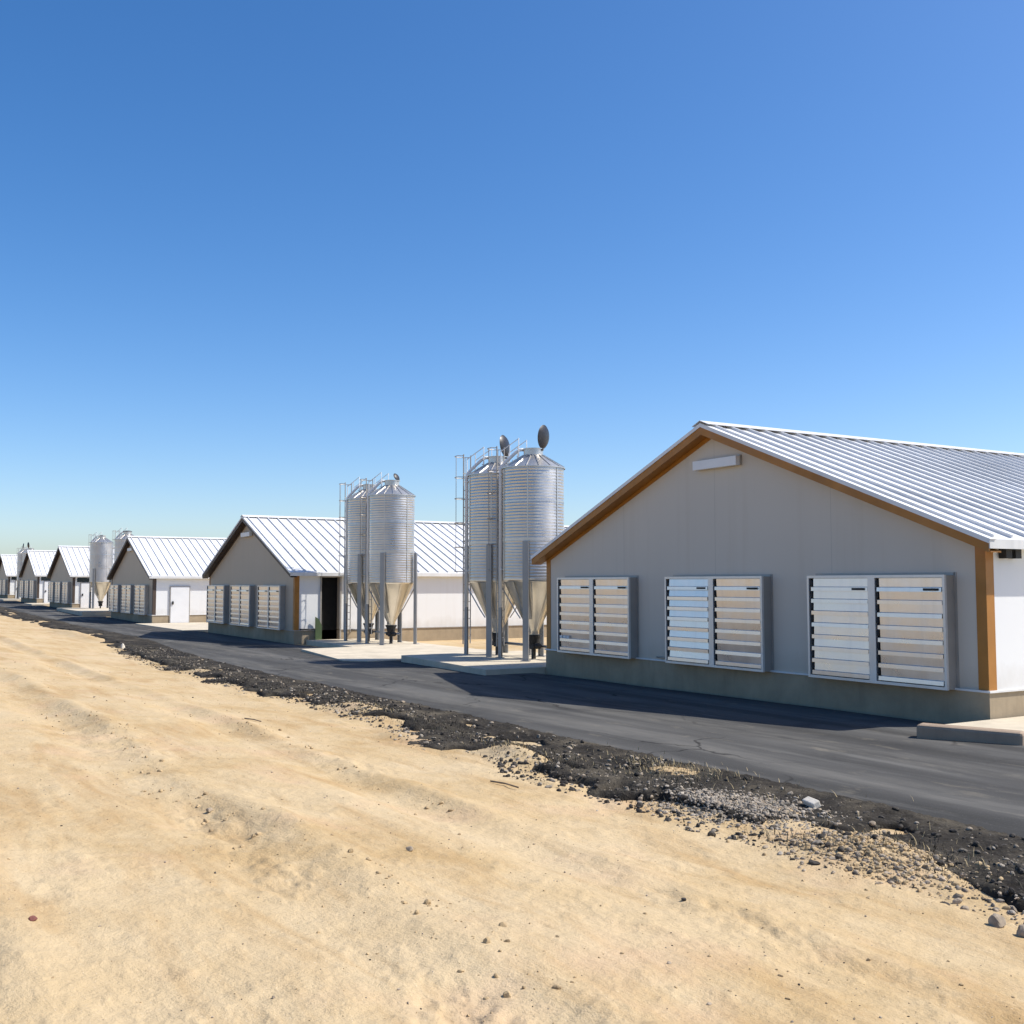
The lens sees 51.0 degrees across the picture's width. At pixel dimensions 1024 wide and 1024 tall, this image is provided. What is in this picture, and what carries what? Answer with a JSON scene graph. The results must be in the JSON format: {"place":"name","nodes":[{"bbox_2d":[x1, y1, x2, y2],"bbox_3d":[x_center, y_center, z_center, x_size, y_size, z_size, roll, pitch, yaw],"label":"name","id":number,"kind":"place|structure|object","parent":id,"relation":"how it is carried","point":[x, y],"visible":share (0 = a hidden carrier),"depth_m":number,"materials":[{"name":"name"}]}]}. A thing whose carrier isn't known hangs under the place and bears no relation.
{"place":"outdoors","nodes":[
{"label":"outdoors","id":0,"kind":"place"},
{"bbox_2d":[0,601,1023,1023],"bbox_3d":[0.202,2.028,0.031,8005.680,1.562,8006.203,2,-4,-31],"label":"ground","id":1,"kind":"structure","parent":0,"point":[158,949],"depth_m":7.32,"materials":[{"name":"beige sand"}]},
{"bbox_2d":[0,554,20,597],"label":"livestock house","id":2,"kind":"structure","parent":1,"relation":"on","point":[8,576],"depth_m":141.15,"materials":[{"name":"white paint"}]},
{"bbox_2d":[15,580,20,597],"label":"door","id":3,"kind":"structure","parent":2,"relation":"in","point":[16,580],"depth_m":139.42,"materials":[{"name":"white paint"}]},
{"bbox_2d":[0,598,20,600],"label":"concrete pad","id":4,"kind":"object","parent":1,"relation":"on","point":[9,599],"visible":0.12,"depth_m":129.90,"materials":[{"name":"grey concrete"}]},
{"bbox_2d":[16,543,25,598],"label":"feed silo","id":5,"kind":"object","parent":4,"relation":"on","point":[19,558],"visible":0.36,"depth_m":135.99,"materials":[{"name":"metal"}]},
{"bbox_2d":[21,542,33,566],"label":"feed silo","id":6,"kind":"object","parent":4,"relation":"on","point":[25,551],"visible":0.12,"depth_m":132.10,"materials":[{"name":"metal"}]},
{"bbox_2d":[28,915,37,920],"bbox_3d":[-2.638,2.240,5.911,0.044,0.027,0.076,0,-4,4],"label":"brick fragment","id":7,"kind":"object","parent":1,"relation":"on","point":[32,918],"visible":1,"depth_m":5.90,"materials":[{"name":"brick"}]},
{"bbox_2d":[24,603,49,605],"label":"concrete pad","id":8,"kind":"object","parent":1,"relation":"on","point":[46,604],"visible":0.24,"depth_m":111.68,"materials":[{"name":"grey concrete"}]},
{"bbox_2d":[19,550,56,602],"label":"livestock house","id":9,"kind":"structure","parent":1,"relation":"on","point":[35,568],"depth_m":119.41,"materials":[{"name":"white paint"}]},
{"bbox_2d":[41,577,49,580],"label":"window","id":10,"kind":"structure","parent":9,"relation":"in","point":[42,578],"depth_m":116.17,"materials":[{"name":"black glass"}]},
{"bbox_2d":[43,581,49,602],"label":"door","id":11,"kind":"structure","parent":9,"relation":"in","point":[45,600],"depth_m":116.12,"materials":[{"name":"white paint"}]},
{"bbox_2d":[47,546,113,607],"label":"livestock house","id":12,"kind":"structure","parent":1,"relation":"on","point":[68,575],"depth_m":99.34,"materials":[{"name":"white paint"}]},
{"bbox_2d":[77,578,88,581],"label":"window","id":13,"kind":"structure","parent":12,"relation":"in","point":[78,579],"depth_m":96.64,"materials":[{"name":"black glass"}]},
{"bbox_2d":[80,582,106,607],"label":"door","id":14,"kind":"structure","parent":12,"relation":"in","point":[84,586],"depth_m":96.74,"materials":[{"name":"white paint"}]},
{"bbox_2d":[57,607,110,616],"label":"concrete pad","id":15,"kind":"object","parent":1,"relation":"on","point":[101,611],"visible":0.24,"depth_m":85.31,"materials":[{"name":"grey concrete"}]},
{"bbox_2d":[87,532,112,608],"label":"feed silo","id":16,"kind":"object","parent":15,"relation":"on","point":[101,555],"visible":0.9,"depth_m":92.21,"materials":[{"name":"metal"}]},
{"bbox_2d":[112,528,133,561],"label":"feed silo","id":17,"kind":"object","parent":15,"relation":"on","point":[118,542],"visible":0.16,"depth_m":83.42,"materials":[{"name":"metal"}]},
{"bbox_2d":[107,536,225,622],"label":"livestock house","id":18,"kind":"structure","parent":1,"relation":"on","point":[157,579],"depth_m":72.51,"materials":[{"name":"white paint"}]},
{"bbox_2d":[169,586,189,622],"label":"door","id":19,"kind":"structure","parent":18,"relation":"in","point":[179,610],"depth_m":70.31,"materials":[{"name":"white paint"}]},
{"bbox_2d":[136,622,207,631],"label":"concrete pad","id":20,"kind":"object","parent":1,"relation":"on","point":[197,626],"visible":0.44,"depth_m":65.54,"materials":[{"name":"grey concrete"}]},
{"bbox_2d":[41,710,576,1013],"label":"clods","id":21,"kind":"object","parent":1,"relation":"on","point":[486,940],"visible":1,"depth_m":8.24,"materials":[{"name":"beige soil"}]},
{"bbox_2d":[202,515,568,644],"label":"livestock house","id":22,"kind":"structure","parent":1,"relation":"on","point":[275,579],"depth_m":50.60,"materials":[{"name":"white paint"}]},
{"bbox_2d":[321,577,337,639],"bbox_3d":[-8.208,4.339,47.802,0.980,2.960,0.060,2,-4,-31],"label":"doorway","id":23,"kind":"structure","parent":22,"relation":"in","point":[329,585],"depth_m":47.82,"materials":[{"name":"black"}]},
{"bbox_2d":[301,638,494,661],"bbox_3d":[-5.639,5.469,41.228,6.598,0.520,12.900,2,-4,-31],"label":"concrete pad","id":24,"kind":"object","parent":1,"relation":"on","point":[372,650],"visible":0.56,"depth_m":40.07,"materials":[{"name":"grey concrete"}]},
{"bbox_2d":[315,617,321,639],"bbox_3d":[-8.479,5.152,47.034,0.300,1.120,0.040,2,-4,-31],"label":"green panel","id":25,"kind":"object","parent":24,"relation":"on","point":[318,630],"visible":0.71,"depth_m":47.01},
{"bbox_2d":[338,477,393,642],"bbox_3d":[-6.279,2.027,46.398,1.960,7.094,2.466,2,-4,-31],"label":"feed silo","id":26,"kind":"object","parent":24,"relation":"on","point":[354,548],"visible":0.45,"depth_m":45.59,"materials":[{"name":"metal"}]},
{"bbox_2d":[359,472,416,644],"bbox_3d":[-5.091,1.897,44.433,1.960,7.094,2.466,2,-4,-31],"label":"feed silo","id":27,"kind":"object","parent":24,"relation":"on","point":[390,568],"visible":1,"depth_m":43.59,"materials":[{"name":"metal"}]},
{"bbox_2d":[351,629,399,634],"bbox_3d":[-5.874,5.113,45.832,0.089,0.089,4.970,2,-4,-31],"label":"feed pipe","id":28,"kind":"object","parent":27,"relation":"attached to","point":[373,631],"visible":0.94,"depth_m":45.64,"materials":[{"name":"metal"}]},
{"bbox_2d":[406,846,412,850],"bbox_3d":[-0.793,2.600,8.285,0.063,0.038,0.051,-1,-4,10],"label":"stone","id":29,"kind":"object","parent":1,"relation":"on","point":[409,848],"visible":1,"depth_m":8.27,"materials":[{"name":"grey stone"}]},
{"bbox_2d":[401,651,545,674],"bbox_3d":[-0.188,4.698,32.461,4.949,0.500,6.400,2,-4,-31],"label":"concrete pad","id":30,"kind":"object","parent":1,"relation":"on","point":[480,663],"visible":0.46,"depth_m":31.46,"materials":[{"name":"grey concrete"}]},
{"bbox_2d":[454,435,530,656],"bbox_3d":[-0.595,1.077,34.881,1.960,7.126,2.466,2,-4,-31],"label":"feed silo","id":31,"kind":"object","parent":30,"relation":"on","point":[479,576],"visible":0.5,"depth_m":34.07,"materials":[{"name":"metal"}]},
{"bbox_2d":[487,425,564,661],"bbox_3d":[0.525,0.920,33.029,1.960,7.136,2.466,2,-4,-31],"label":"feed silo","id":32,"kind":"object","parent":30,"relation":"on","point":[533,501],"visible":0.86,"depth_m":32.17,"materials":[{"name":"metal"}]},
{"bbox_2d":[505,642,546,647],"bbox_3d":[0.881,4.072,32.540,0.089,0.089,5.440,2,-4,-31],"label":"feed pipe","id":33,"kind":"object","parent":32,"relation":"attached to","point":[518,644],"visible":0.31,"depth_m":33.68,"materials":[{"name":"metal"}]},
{"bbox_2d":[490,780,518,787],"bbox_3d":[-0.080,3.106,12.270,0.039,0.025,0.501,3,-5,-40],"label":"stick","id":34,"kind":"object","parent":1,"relation":"on","point":[504,783],"visible":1,"depth_m":12.29,"materials":[{"name":"brown wood"}]},
{"bbox_2d":[0,660,1019,1023],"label":"pebbles","id":35,"kind":"object","parent":1,"relation":"on","point":[510,872],"visible":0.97,"depth_m":6.53,"materials":[{"name":"stone"}]},
{"bbox_2d":[0,606,1023,912],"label":"verge","id":36,"kind":"structure","parent":1,"relation":"on","point":[888,820],"depth_m":12.90,"materials":[{"name":"soil"}]},
{"bbox_2d":[802,796,820,808],"bbox_3d":[3.144,3.056,11.272,0.090,0.075,0.200,-23,7,-18],"label":"block","id":37,"kind":"object","parent":36,"relation":"on","point":[808,801],"depth_m":11.22,"materials":[{"name":"white stone"}]},
{"bbox_2d":[328,697,1018,900],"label":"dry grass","id":38,"kind":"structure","parent":1,"relation":"on","point":[674,763],"depth_m":13.38,"materials":[{"name":"plant"}]},
{"bbox_2d":[609,775,873,838],"bbox_3d":[2.304,3.084,11.304,2.241,0.175,3.395,2,-4,-31],"label":"rubble","id":39,"kind":"object","parent":1,"relation":"on","point":[742,803],"visible":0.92,"depth_m":11.11,"materials":[{"name":"grey stone"}]},
{"bbox_2d":[530,420,1023,723],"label":"livestock house","id":40,"kind":"structure","parent":1,"relation":"on","point":[871,576],"depth_m":22.09,"materials":[{"name":"white paint"}]},
{"bbox_2d":[812,840,821,844],"bbox_3d":[2.670,2.883,9.368,0.086,0.050,0.079,2,-4,-31],"label":"stone","id":41,"kind":"object","parent":1,"relation":"on","point":[816,842],"visible":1,"depth_m":9.34,"materials":[{"name":"grey stone"}]},
{"bbox_2d":[726,829,1021,918],"bbox_3d":[2.956,2.882,8.944,1.662,0.246,2.806,2,-4,-31],"label":"rubble","id":42,"kind":"object","parent":1,"relation":"on","point":[902,862],"visible":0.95,"depth_m":8.90,"materials":[{"name":"stone"}]},
{"bbox_2d":[917,723,1023,745],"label":"kerb block","id":43,"kind":"structure","parent":1,"relation":"on","point":[964,733],"depth_m":16.03,"materials":[{"name":"grey concrete"}]},
{"bbox_2d":[946,716,1023,730],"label":"concrete pad","id":44,"kind":"object","parent":1,"relation":"on","point":[1013,723],"depth_m":17.19,"materials":[{"name":"beige concrete"}]},
{"bbox_2d":[988,914,1005,927],"bbox_3d":[3.344,2.831,7.412,0.122,0.108,0.108,4,-5,-43],"label":"stone","id":45,"kind":"object","parent":1,"relation":"on","point":[997,920],"visible":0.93,"depth_m":7.39,"materials":[{"name":"grey stone"}]},
{"bbox_2d":[1016,924,1023,937],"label":"stone","id":46,"kind":"object","parent":1,"relation":"on","point":[1020,931],"visible":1,"depth_m":7.16,"materials":[{"name":"grey stone"}]},
{"bbox_2d":[0,600,1023,836],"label":"road","id":47,"kind":"structure","parent":0,"point":[894,762],"depth_m":17.94,"materials":[{"name":"grey asphalt"}]},
{"bbox_2d":[0,0,1023,555],"label":"sky","id":48,"kind":"structure","parent":0,"point":[258,257],"materials":[{"name":"blue"}]},
{"bbox_2d":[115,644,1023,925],"bbox_3d":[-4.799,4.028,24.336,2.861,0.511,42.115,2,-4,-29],"label":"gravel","id":49,"kind":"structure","parent":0,"point":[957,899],"depth_m":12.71,"materials":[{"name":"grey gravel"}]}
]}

